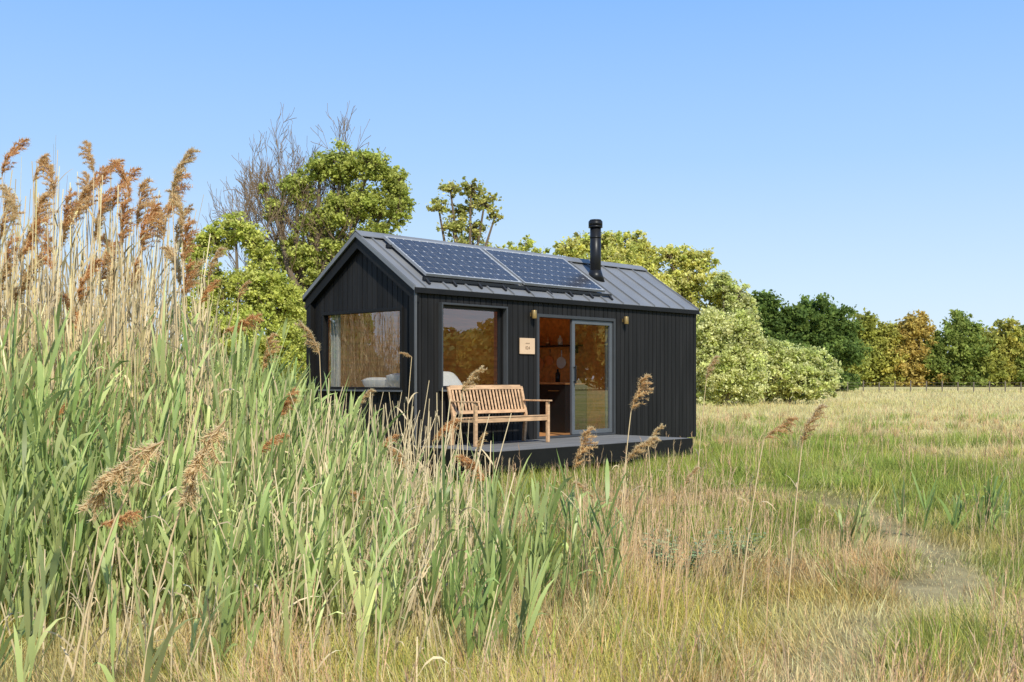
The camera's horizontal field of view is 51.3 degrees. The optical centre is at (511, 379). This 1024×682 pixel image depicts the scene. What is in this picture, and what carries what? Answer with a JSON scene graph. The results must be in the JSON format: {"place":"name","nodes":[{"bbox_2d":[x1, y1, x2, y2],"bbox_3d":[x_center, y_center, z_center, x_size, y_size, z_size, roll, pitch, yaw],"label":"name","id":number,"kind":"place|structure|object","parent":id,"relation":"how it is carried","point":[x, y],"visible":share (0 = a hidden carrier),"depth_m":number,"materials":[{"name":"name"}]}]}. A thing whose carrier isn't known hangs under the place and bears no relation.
{"place":"outdoors","nodes":[
{"label":"outdoors","id":0,"kind":"place"},
{"bbox_2d":[0,384,1023,681],"bbox_3d":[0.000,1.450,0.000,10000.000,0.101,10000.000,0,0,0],"label":"ground","id":1,"kind":"structure","parent":0,"point":[940,550],"depth_m":9.06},
{"bbox_2d":[1,261,15,297],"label":"plumed reed","id":2,"kind":"object","parent":1,"relation":"on","point":[9,266],"visible":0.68,"depth_m":7.92,"materials":[{"name":"beige plant"}]},
{"bbox_2d":[0,185,20,473],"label":"plumed reed","id":3,"kind":"object","parent":1,"relation":"on","point":[9,198],"visible":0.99,"depth_m":7.08,"materials":[{"name":"brown plant"}]},
{"bbox_2d":[2,233,21,286],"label":"plumed reed","id":4,"kind":"object","parent":1,"relation":"on","point":[9,249],"visible":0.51,"depth_m":8.26,"materials":[{"name":"brown plant"}]},
{"bbox_2d":[0,194,25,446],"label":"plumed reed","id":5,"kind":"object","parent":1,"relation":"on","point":[7,221],"visible":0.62,"depth_m":7.48,"materials":[{"name":"brown plant"}]},
{"bbox_2d":[0,137,30,339],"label":"plumed reed","id":6,"kind":"object","parent":1,"relation":"on","point":[14,150],"visible":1,"depth_m":7.46,"materials":[{"name":"brown plant"}]},
{"bbox_2d":[13,260,44,317],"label":"plumed reed","id":7,"kind":"object","parent":1,"relation":"on","point":[22,286],"visible":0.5,"depth_m":8.06,"materials":[{"name":"brown plant"}]},
{"bbox_2d":[15,213,51,360],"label":"plumed reed","id":8,"kind":"object","parent":1,"relation":"on","point":[29,244],"visible":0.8,"depth_m":7.59,"materials":[{"name":"brown plant"}]},
{"bbox_2d":[24,153,50,592],"bbox_3d":[-3.188,-0.041,7.194,0.193,2.982,0.234,0,0,-23],"label":"plumed reed","id":9,"kind":"object","parent":1,"relation":"on","point":[40,167],"visible":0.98,"depth_m":7.14,"materials":[{"name":"beige plant"}]},
{"bbox_2d":[20,190,59,407],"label":"plumed reed","id":10,"kind":"object","parent":1,"relation":"on","point":[49,212],"visible":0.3,"depth_m":8.19,"materials":[{"name":"brown plant"}]},
{"bbox_2d":[24,188,56,362],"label":"plumed reed","id":11,"kind":"object","parent":1,"relation":"on","point":[43,200],"visible":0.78,"depth_m":7.67,"materials":[{"name":"brown plant"}]},
{"bbox_2d":[35,156,59,388],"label":"plumed reed","id":12,"kind":"object","parent":1,"relation":"on","point":[52,182],"visible":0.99,"depth_m":7.13,"materials":[{"name":"brown plant"}]},
{"bbox_2d":[37,230,57,436],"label":"plumed reed","id":13,"kind":"object","parent":1,"relation":"on","point":[48,262],"visible":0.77,"depth_m":7.34,"materials":[{"name":"brown plant"}]},
{"bbox_2d":[54,188,82,386],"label":"plumed reed","id":14,"kind":"object","parent":1,"relation":"on","point":[67,210],"visible":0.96,"depth_m":7.37,"materials":[{"name":"brown plant"}]},
{"bbox_2d":[58,293,84,425],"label":"plumed reed","id":15,"kind":"object","parent":1,"relation":"on","point":[65,296],"visible":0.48,"depth_m":7.84,"materials":[{"name":"brown plant"}]},
{"bbox_2d":[57,199,92,402],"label":"plumed reed","id":16,"kind":"object","parent":1,"relation":"on","point":[65,233],"visible":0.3,"depth_m":8.02,"materials":[{"name":"brown plant"}]},
{"bbox_2d":[75,171,92,335],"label":"plumed reed","id":17,"kind":"object","parent":1,"relation":"on","point":[87,177],"visible":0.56,"depth_m":8.35,"materials":[{"name":"brown plant"}]},
{"bbox_2d":[73,180,98,416],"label":"plumed reed","id":18,"kind":"object","parent":1,"relation":"on","point":[85,190],"visible":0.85,"depth_m":7.71,"materials":[{"name":"brown plant"}]},
{"bbox_2d":[78,139,97,393],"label":"plumed reed","id":19,"kind":"object","parent":1,"relation":"on","point":[88,156],"visible":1,"depth_m":7.10,"materials":[{"name":"brown plant"}]},
{"bbox_2d":[76,257,106,326],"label":"plumed reed","id":20,"kind":"object","parent":1,"relation":"on","point":[80,295],"visible":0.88,"depth_m":7.33,"materials":[{"name":"brown plant"}]},
{"bbox_2d":[76,164,113,312],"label":"plumed reed","id":21,"kind":"object","parent":1,"relation":"on","point":[97,179],"visible":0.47,"depth_m":8.20,"materials":[{"name":"brown plant"}]},
{"bbox_2d":[75,198,114,450],"bbox_3d":[-3.155,0.035,8.014,0.421,2.832,0.171,0,0,16],"label":"plumed reed","id":22,"kind":"object","parent":1,"relation":"on","point":[103,219],"visible":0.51,"depth_m":7.99,"materials":[{"name":"brown plant"}]},
{"bbox_2d":[90,186,116,379],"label":"plumed reed","id":23,"kind":"object","parent":1,"relation":"on","point":[107,196],"visible":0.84,"depth_m":7.76,"materials":[{"name":"brown plant"}]},
{"bbox_2d":[43,439,166,681],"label":"plumed reed","id":24,"kind":"object","parent":1,"relation":"on","point":[104,480],"visible":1,"depth_m":3.90,"materials":[{"name":"beige plant"}]},
{"bbox_2d":[94,232,117,570],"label":"plumed reed","id":25,"kind":"object","parent":1,"relation":"on","point":[103,237],"visible":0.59,"depth_m":7.94,"materials":[{"name":"brown plant"}]},
{"bbox_2d":[73,508,142,681],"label":"plumed reed","id":26,"kind":"object","parent":1,"relation":"on","point":[127,515],"visible":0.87,"depth_m":4.61,"materials":[{"name":"brown plant"}]},
{"bbox_2d":[96,158,125,375],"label":"plumed reed","id":27,"kind":"object","parent":1,"relation":"on","point":[106,172],"visible":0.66,"depth_m":7.81,"materials":[{"name":"brown plant"}]},
{"bbox_2d":[97,239,126,363],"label":"plumed reed","id":28,"kind":"object","parent":1,"relation":"on","point":[105,273],"visible":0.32,"depth_m":8.34,"materials":[{"name":"brown plant"}]},
{"bbox_2d":[101,157,133,563],"bbox_3d":[-2.768,-0.058,7.479,0.266,3.017,0.168,0,0,0],"label":"plumed reed","id":29,"kind":"object","parent":1,"relation":"on","point":[123,176],"visible":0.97,"depth_m":7.45,"materials":[{"name":"brown plant"}]},
{"bbox_2d":[115,194,138,424],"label":"plumed reed","id":30,"kind":"object","parent":1,"relation":"on","point":[125,219],"visible":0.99,"depth_m":7.23,"materials":[{"name":"brown plant"}]},
{"bbox_2d":[111,165,143,397],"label":"plumed reed","id":31,"kind":"object","parent":1,"relation":"on","point":[122,182],"visible":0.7,"depth_m":7.89,"materials":[{"name":"brown plant"}]},
{"bbox_2d":[133,175,161,308],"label":"plumed reed","id":32,"kind":"object","parent":1,"relation":"on","point":[143,186],"visible":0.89,"depth_m":8.22,"materials":[{"name":"brown plant"}]},
{"bbox_2d":[138,202,163,420],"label":"plumed reed","id":33,"kind":"object","parent":1,"relation":"on","point":[147,219],"visible":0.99,"depth_m":7.77,"materials":[{"name":"brown plant"}]},
{"bbox_2d":[138,211,167,417],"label":"plumed reed","id":34,"kind":"object","parent":1,"relation":"on","point":[153,232],"visible":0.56,"depth_m":8.04,"materials":[{"name":"brown plant"}]},
{"bbox_2d":[143,200,168,390],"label":"plumed reed","id":35,"kind":"object","parent":1,"relation":"on","point":[159,220],"visible":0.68,"depth_m":8.00,"materials":[{"name":"brown plant"}]},
{"bbox_2d":[139,194,180,366],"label":"plumed reed","id":36,"kind":"object","parent":1,"relation":"on","point":[165,208],"visible":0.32,"depth_m":8.15,"materials":[{"name":"brown plant"}]},
{"bbox_2d":[158,244,188,503],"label":"plumed reed","id":37,"kind":"object","parent":1,"relation":"on","point":[170,256],"visible":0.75,"depth_m":7.55,"materials":[{"name":"brown plant"}]},
{"bbox_2d":[155,169,192,436],"bbox_3d":[-2.502,-0.042,7.699,0.433,2.985,0.206,0,0,0],"label":"plumed reed","id":38,"kind":"object","parent":1,"relation":"on","point":[181,186],"visible":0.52,"depth_m":7.67,"materials":[{"name":"brown plant"}]},
{"bbox_2d":[118,419,232,681],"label":"plumed reed","id":39,"kind":"object","parent":1,"relation":"on","point":[195,466],"visible":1,"depth_m":4.10,"materials":[{"name":"beige plant"}]},
{"bbox_2d":[166,203,196,478],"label":"plumed reed","id":40,"kind":"object","parent":1,"relation":"on","point":[177,227],"visible":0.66,"depth_m":7.24,"materials":[{"name":"brown plant"}]},
{"bbox_2d":[164,189,199,539],"bbox_3d":[-2.172,0.082,7.120,0.333,2.735,0.216,0,0,-37],"label":"plumed reed","id":41,"kind":"object","parent":1,"relation":"on","point":[178,205],"visible":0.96,"depth_m":7.06,"materials":[{"name":"beige plant"}]},
{"bbox_2d":[170,146,200,579],"bbox_3d":[-2.174,-0.049,7.078,0.251,2.998,0.172,0,0,0],"label":"plumed reed","id":42,"kind":"object","parent":1,"relation":"on","point":[186,159],"visible":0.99,"depth_m":7.08,"materials":[{"name":"beige plant"}]},
{"bbox_2d":[177,215,201,449],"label":"plumed reed","id":43,"kind":"object","parent":1,"relation":"on","point":[186,241],"visible":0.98,"depth_m":7.03,"materials":[{"name":"brown plant"}]},
{"bbox_2d":[181,257,200,447],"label":"plumed reed","id":44,"kind":"object","parent":1,"relation":"on","point":[188,266],"visible":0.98,"depth_m":7.10,"materials":[{"name":"brown plant"}]},
{"bbox_2d":[182,258,207,435],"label":"plumed reed","id":45,"kind":"object","parent":1,"relation":"on","point":[199,264],"visible":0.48,"depth_m":8.02,"materials":[{"name":"brown plant"}]},
{"bbox_2d":[191,278,221,477],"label":"plumed reed","id":46,"kind":"object","parent":1,"relation":"on","point":[209,289],"visible":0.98,"depth_m":8.00,"materials":[{"name":"brown plant"}]},
{"bbox_2d":[205,246,225,403],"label":"plumed reed","id":47,"kind":"object","parent":1,"relation":"on","point":[220,250],"visible":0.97,"depth_m":8.49,"materials":[{"name":"brown plant"}]},
{"bbox_2d":[170,211,306,397],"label":"leafy tree","id":48,"kind":"object","parent":1,"relation":"on","point":[276,296],"visible":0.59,"depth_m":51.50,"materials":[{"name":"green plant"}]},
{"bbox_2d":[217,312,264,438],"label":"plumed reed","id":49,"kind":"object","parent":1,"relation":"on","point":[244,322],"visible":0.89,"depth_m":8.00,"materials":[{"name":"brown plant"}]},
{"bbox_2d":[0,144,514,681],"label":"dry reeds","id":50,"kind":"object","parent":1,"relation":"on","point":[112,312],"visible":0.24,"depth_m":7.16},
{"bbox_2d":[239,432,291,511],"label":"plumed reed","id":51,"kind":"object","parent":1,"relation":"on","point":[276,437],"visible":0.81,"depth_m":6.80,"materials":[{"name":"brown plant"}]},
{"bbox_2d":[260,332,283,445],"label":"plumed reed","id":52,"kind":"object","parent":1,"relation":"on","point":[271,347],"visible":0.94,"depth_m":8.50,"materials":[{"name":"brown plant"}]},
{"bbox_2d":[274,387,301,509],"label":"plumed reed","id":53,"kind":"object","parent":1,"relation":"on","point":[288,402],"visible":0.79,"depth_m":7.40,"materials":[{"name":"brown plant"}]},
{"bbox_2d":[200,101,385,329],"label":"bare tree","id":54,"kind":"object","parent":1,"relation":"on","point":[252,191],"visible":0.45,"depth_m":60.17,"materials":[{"name":"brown plant"}]},
{"bbox_2d":[295,320,331,434],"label":"plumed reed","id":55,"kind":"object","parent":1,"relation":"on","point":[306,330],"visible":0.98,"depth_m":9.50,"materials":[{"name":"brown plant"}]},
{"bbox_2d":[257,137,416,403],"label":"broadleaf tree","id":56,"kind":"object","parent":1,"relation":"on","point":[397,200],"visible":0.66,"depth_m":59.47,"materials":[{"name":"green plant"}]},
{"bbox_2d":[378,441,425,544],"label":"plumed reed","id":57,"kind":"object","parent":1,"relation":"on","point":[394,452],"visible":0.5,"depth_m":8.00,"materials":[{"name":"brown plant"}]},
{"bbox_2d":[429,419,463,467],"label":"plumed reed","id":58,"kind":"object","parent":1,"relation":"on","point":[456,421],"visible":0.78,"depth_m":9.40,"materials":[{"name":"beige plant"}]},
{"bbox_2d":[426,176,503,248],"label":"slender tree","id":59,"kind":"object","parent":1,"relation":"on","point":[474,230],"visible":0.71,"depth_m":69.65,"materials":[{"name":"green plant"}]},
{"bbox_2d":[447,365,487,490],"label":"plumed reed","id":60,"kind":"object","parent":1,"relation":"on","point":[475,373],"visible":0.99,"depth_m":9.80,"materials":[{"name":"beige plant"}]},
{"bbox_2d":[454,454,508,541],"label":"plumed reed","id":61,"kind":"object","parent":1,"relation":"on","point":[461,458],"visible":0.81,"depth_m":7.39,"materials":[{"name":"brown plant"}]},
{"bbox_2d":[303,219,699,477],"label":"tiny house","id":62,"kind":"structure","parent":1,"relation":"on","point":[435,309],"depth_m":17.56,"materials":[{"name":"black wood"}]},
{"bbox_2d":[331,315,340,386],"bbox_3d":[-2.788,-0.495,16.832,0.220,1.350,0.068,0,0,44],"label":"curtain","id":63,"kind":"object","parent":62,"relation":"hanging from","point":[336,350],"visible":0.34,"depth_m":16.79,"materials":[{"name":"fabric"}]},
{"bbox_2d":[318,307,402,391],"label":"window","id":64,"kind":"structure","parent":62,"relation":"in","point":[325,315],"depth_m":16.24,"materials":[{"name":"black metal"}]},
{"bbox_2d":[438,302,510,391],"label":"window","id":65,"kind":"structure","parent":62,"relation":"in","point":[441,305],"depth_m":16.28,"materials":[{"name":"black metal"}]},
{"bbox_2d":[519,338,534,353],"bbox_3d":[0.241,-0.526,16.862,0.024,0.252,0.344,0,0,44],"label":"number sign","id":66,"kind":"object","parent":62,"relation":"attached to","point":[526,345],"visible":1,"depth_m":16.84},
{"bbox_2d":[539,382,587,432],"bbox_3d":[0.579,0.500,19.673,1.610,0.900,0.620,0,0,44],"label":"kitchen counter","id":67,"kind":"object","parent":62,"relation":"on","point":[557,394],"visible":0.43,"depth_m":19.14,"materials":[{"name":"brown wood"}]},
{"bbox_2d":[570,319,611,434],"bbox_3d":[1.370,-0.040,18.059,0.095,1.910,1.065,0,0,44],"label":"sliding door","id":68,"kind":"structure","parent":62,"relation":"in","point":[572,322],"depth_m":17.83,"materials":[{"name":"metal"}]},
{"bbox_2d":[581,324,607,429],"bbox_3d":[1.319,-0.040,18.114,0.035,1.910,0.995,0,0,44],"label":"sliding door","id":69,"kind":"structure","parent":62,"relation":"in","point":[606,327],"depth_m":18.42,"materials":[{"name":"metal"}]},
{"bbox_2d":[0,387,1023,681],"bbox_3d":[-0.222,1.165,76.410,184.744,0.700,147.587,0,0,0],"label":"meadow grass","id":70,"kind":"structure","parent":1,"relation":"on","point":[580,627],"depth_m":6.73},
{"bbox_2d":[0,277,1023,681],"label":"green reeds","id":71,"kind":"object","parent":1,"relation":"on","point":[66,479],"visible":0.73,"depth_m":5.96,"materials":[{"name":"green plant"}]},
{"bbox_2d":[502,234,550,253],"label":"treetop shrub","id":72,"kind":"object","parent":1,"relation":"on","point":[528,243],"visible":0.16,"depth_m":79.67,"materials":[{"name":"green plant"}]},
{"bbox_2d":[415,435,692,481],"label":"deck","id":73,"kind":"structure","parent":1,"relation":"on","point":[542,452],"depth_m":15.41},
{"bbox_2d":[447,385,551,446],"bbox_3d":[-0.172,0.520,15.835,0.644,0.870,1.600,0,0,44],"label":"garden bench","id":74,"kind":"object","parent":73,"relation":"on","point":[475,419],"visible":0.94,"depth_m":15.89,"materials":[{"name":"brown wood"}]},
{"bbox_2d":[557,426,598,601],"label":"plumed reed","id":75,"kind":"object","parent":1,"relation":"on","point":[585,435],"visible":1,"depth_m":6.51,"materials":[{"name":"beige plant"}]},
{"bbox_2d":[170,402,1023,681],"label":"seed grass","id":76,"kind":"structure","parent":1,"relation":"on","point":[671,514],"depth_m":6.33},
{"bbox_2d":[552,229,684,297],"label":"blossoming tree","id":77,"kind":"object","parent":1,"relation":"on","point":[636,251],"visible":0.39,"depth_m":59.46,"materials":[{"name":"green plant"}]},
{"bbox_2d":[606,373,653,580],"bbox_3d":[0.789,0.701,6.998,0.330,1.499,0.168,0,0,-10],"label":"plumed reed","id":78,"kind":"object","parent":1,"relation":"on","point":[642,382],"visible":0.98,"depth_m":7.00,"materials":[{"name":"beige plant"}]},
{"bbox_2d":[611,435,661,574],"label":"plumed reed","id":79,"kind":"object","parent":1,"relation":"on","point":[645,444],"visible":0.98,"depth_m":7.20,"materials":[{"name":"brown plant"}]},
{"bbox_2d":[648,423,667,560],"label":"plumed reed","id":80,"kind":"object","parent":1,"relation":"on","point":[657,429],"visible":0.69,"depth_m":8.21,"materials":[{"name":"brown plant"}]},
{"bbox_2d":[641,524,721,579],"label":"leafy plant","id":81,"kind":"object","parent":1,"relation":"on","point":[672,558],"visible":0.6,"depth_m":7.39,"materials":[{"name":"green plant"}]},
{"bbox_2d":[671,467,709,565],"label":"plumed reed","id":82,"kind":"object","parent":1,"relation":"on","point":[695,470],"visible":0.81,"depth_m":7.50,"materials":[{"name":"brown plant"}]},
{"bbox_2d":[656,243,732,397],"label":"blossoming tree","id":83,"kind":"object","parent":1,"relation":"on","point":[692,285],"visible":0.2,"depth_m":59.60,"materials":[{"name":"green plant"}]},
{"bbox_2d":[694,354,720,518],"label":"plumed reed","id":84,"kind":"object","parent":1,"relation":"on","point":[716,357],"visible":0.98,"depth_m":11.00,"materials":[{"name":"beige plant"}]},
{"bbox_2d":[696,270,775,405],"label":"silver shrub","id":85,"kind":"object","parent":1,"relation":"on","point":[732,342],"visible":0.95,"depth_m":57.26,"materials":[{"name":"green plant"}]},
{"bbox_2d":[719,524,765,564],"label":"leafy plant","id":86,"kind":"object","parent":1,"relation":"on","point":[742,548],"visible":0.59,"depth_m":8.06,"materials":[{"name":"green plant"}]},
{"bbox_2d":[730,414,798,618],"bbox_3d":[1.491,0.827,6.287,0.437,1.246,0.140,0,0,0],"label":"plumed reed","id":87,"kind":"object","parent":1,"relation":"on","point":[786,422],"visible":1,"depth_m":6.30,"materials":[{"name":"beige plant"}]},
{"bbox_2d":[744,289,787,340],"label":"dark tree","id":88,"kind":"object","parent":1,"relation":"on","point":[768,305],"visible":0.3,"depth_m":118.83,"materials":[{"name":"green plant"}]},
{"bbox_2d":[770,305,813,348],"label":"dark tree","id":89,"kind":"object","parent":1,"relation":"on","point":[785,331],"visible":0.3,"depth_m":119.06,"materials":[{"name":"green plant"}]},
{"bbox_2d":[737,336,847,403],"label":"silver shrub","id":90,"kind":"object","parent":1,"relation":"on","point":[801,373],"visible":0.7,"depth_m":61.23,"materials":[{"name":"green plant"}]},
{"bbox_2d":[785,402,828,610],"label":"plumed reed","id":91,"kind":"object","parent":1,"relation":"on","point":[807,429],"visible":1,"depth_m":6.40,"materials":[{"name":"beige plant"}]},
{"bbox_2d":[785,292,837,389],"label":"dark tree","id":92,"kind":"object","parent":1,"relation":"on","point":[806,310],"visible":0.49,"depth_m":118.51,"materials":[{"name":"green plant"}]},
{"bbox_2d":[810,303,873,391],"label":"dark tree","id":93,"kind":"object","parent":1,"relation":"on","point":[843,345],"visible":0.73,"depth_m":118.28,"materials":[{"name":"green plant"}]},
{"bbox_2d":[841,307,893,386],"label":"tree","id":94,"kind":"object","parent":1,"relation":"on","point":[869,333],"visible":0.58,"depth_m":207.98,"materials":[{"name":"green plant"}]},
{"bbox_2d":[866,320,910,386],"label":"tree","id":95,"kind":"object","parent":1,"relation":"on","point":[891,335],"visible":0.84,"depth_m":208.24,"materials":[{"name":"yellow plant"}]},
{"bbox_2d":[883,309,949,386],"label":"tree","id":96,"kind":"object","parent":1,"relation":"on","point":[914,331],"visible":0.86,"depth_m":207.80,"materials":[{"name":"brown plant"}]},
{"bbox_2d":[914,330,952,386],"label":"tree","id":97,"kind":"object","parent":1,"relation":"on","point":[937,350],"visible":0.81,"depth_m":207.95,"materials":[{"name":"green plant"}]},
{"bbox_2d":[847,381,1021,392],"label":"wire fence","id":98,"kind":"object","parent":1,"relation":"on","point":[942,386],"visible":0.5,"depth_m":114.95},
{"bbox_2d":[930,308,1006,386],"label":"tree","id":99,"kind":"object","parent":1,"relation":"on","point":[961,332],"visible":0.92,"depth_m":207.04,"materials":[{"name":"green plant"}]},
{"bbox_2d":[960,327,1014,386],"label":"tree","id":100,"kind":"object","parent":1,"relation":"on","point":[992,369],"visible":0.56,"depth_m":207.00,"materials":[{"name":"green plant"}]},
{"bbox_2d":[982,316,1023,386],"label":"tree","id":101,"kind":"object","parent":1,"relation":"on","point":[1008,332],"visible":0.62,"depth_m":207.99,"materials":[{"name":"green plant"}]},
{"bbox_2d":[1013,325,1023,386],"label":"tree","id":102,"kind":"object","parent":1,"relation":"on","point":[1021,372],"visible":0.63,"depth_m":207.25,"materials":[{"name":"green plant"}]},
{"bbox_2d":[0,0,1023,378],"label":"sky","id":103,"kind":"structure","parent":0,"point":[869,154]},
{"bbox_3d":[-1.483,0.570,16.980,2.300,0.760,2.100,0,0,44],"label":"bed","id":104,"kind":"object","parent":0,"visible":0},
{"bbox_2d":[361,377,391,386],"bbox_3d":[-2.003,0.110,16.495,0.620,0.180,0.420,0,-29,36],"label":"pillow","id":105,"kind":"object","parent":104,"relation":"on","point":[375,382],"visible":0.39,"depth_m":16.34,"materials":[{"name":"white fabric"}]},
{"bbox_2d":[386,373,399,386],"bbox_3d":[-1.625,0.070,16.022,0.420,0.180,0.620,46,-25,-27],"label":"pillow","id":106,"kind":"object","parent":104,"relation":"on","point":[393,379],"visible":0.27,"depth_m":15.96,"materials":[{"name":"white fabric"}]},
{"bbox_2d":[443,371,462,385],"bbox_3d":[-1.005,0.050,16.163,0.620,0.420,0.180,0,-44,-52],"label":"pillow","id":107,"kind":"object","parent":104,"relation":"on","point":[450,378],"visible":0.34,"depth_m":16.16,"materials":[{"name":"white fabric"}]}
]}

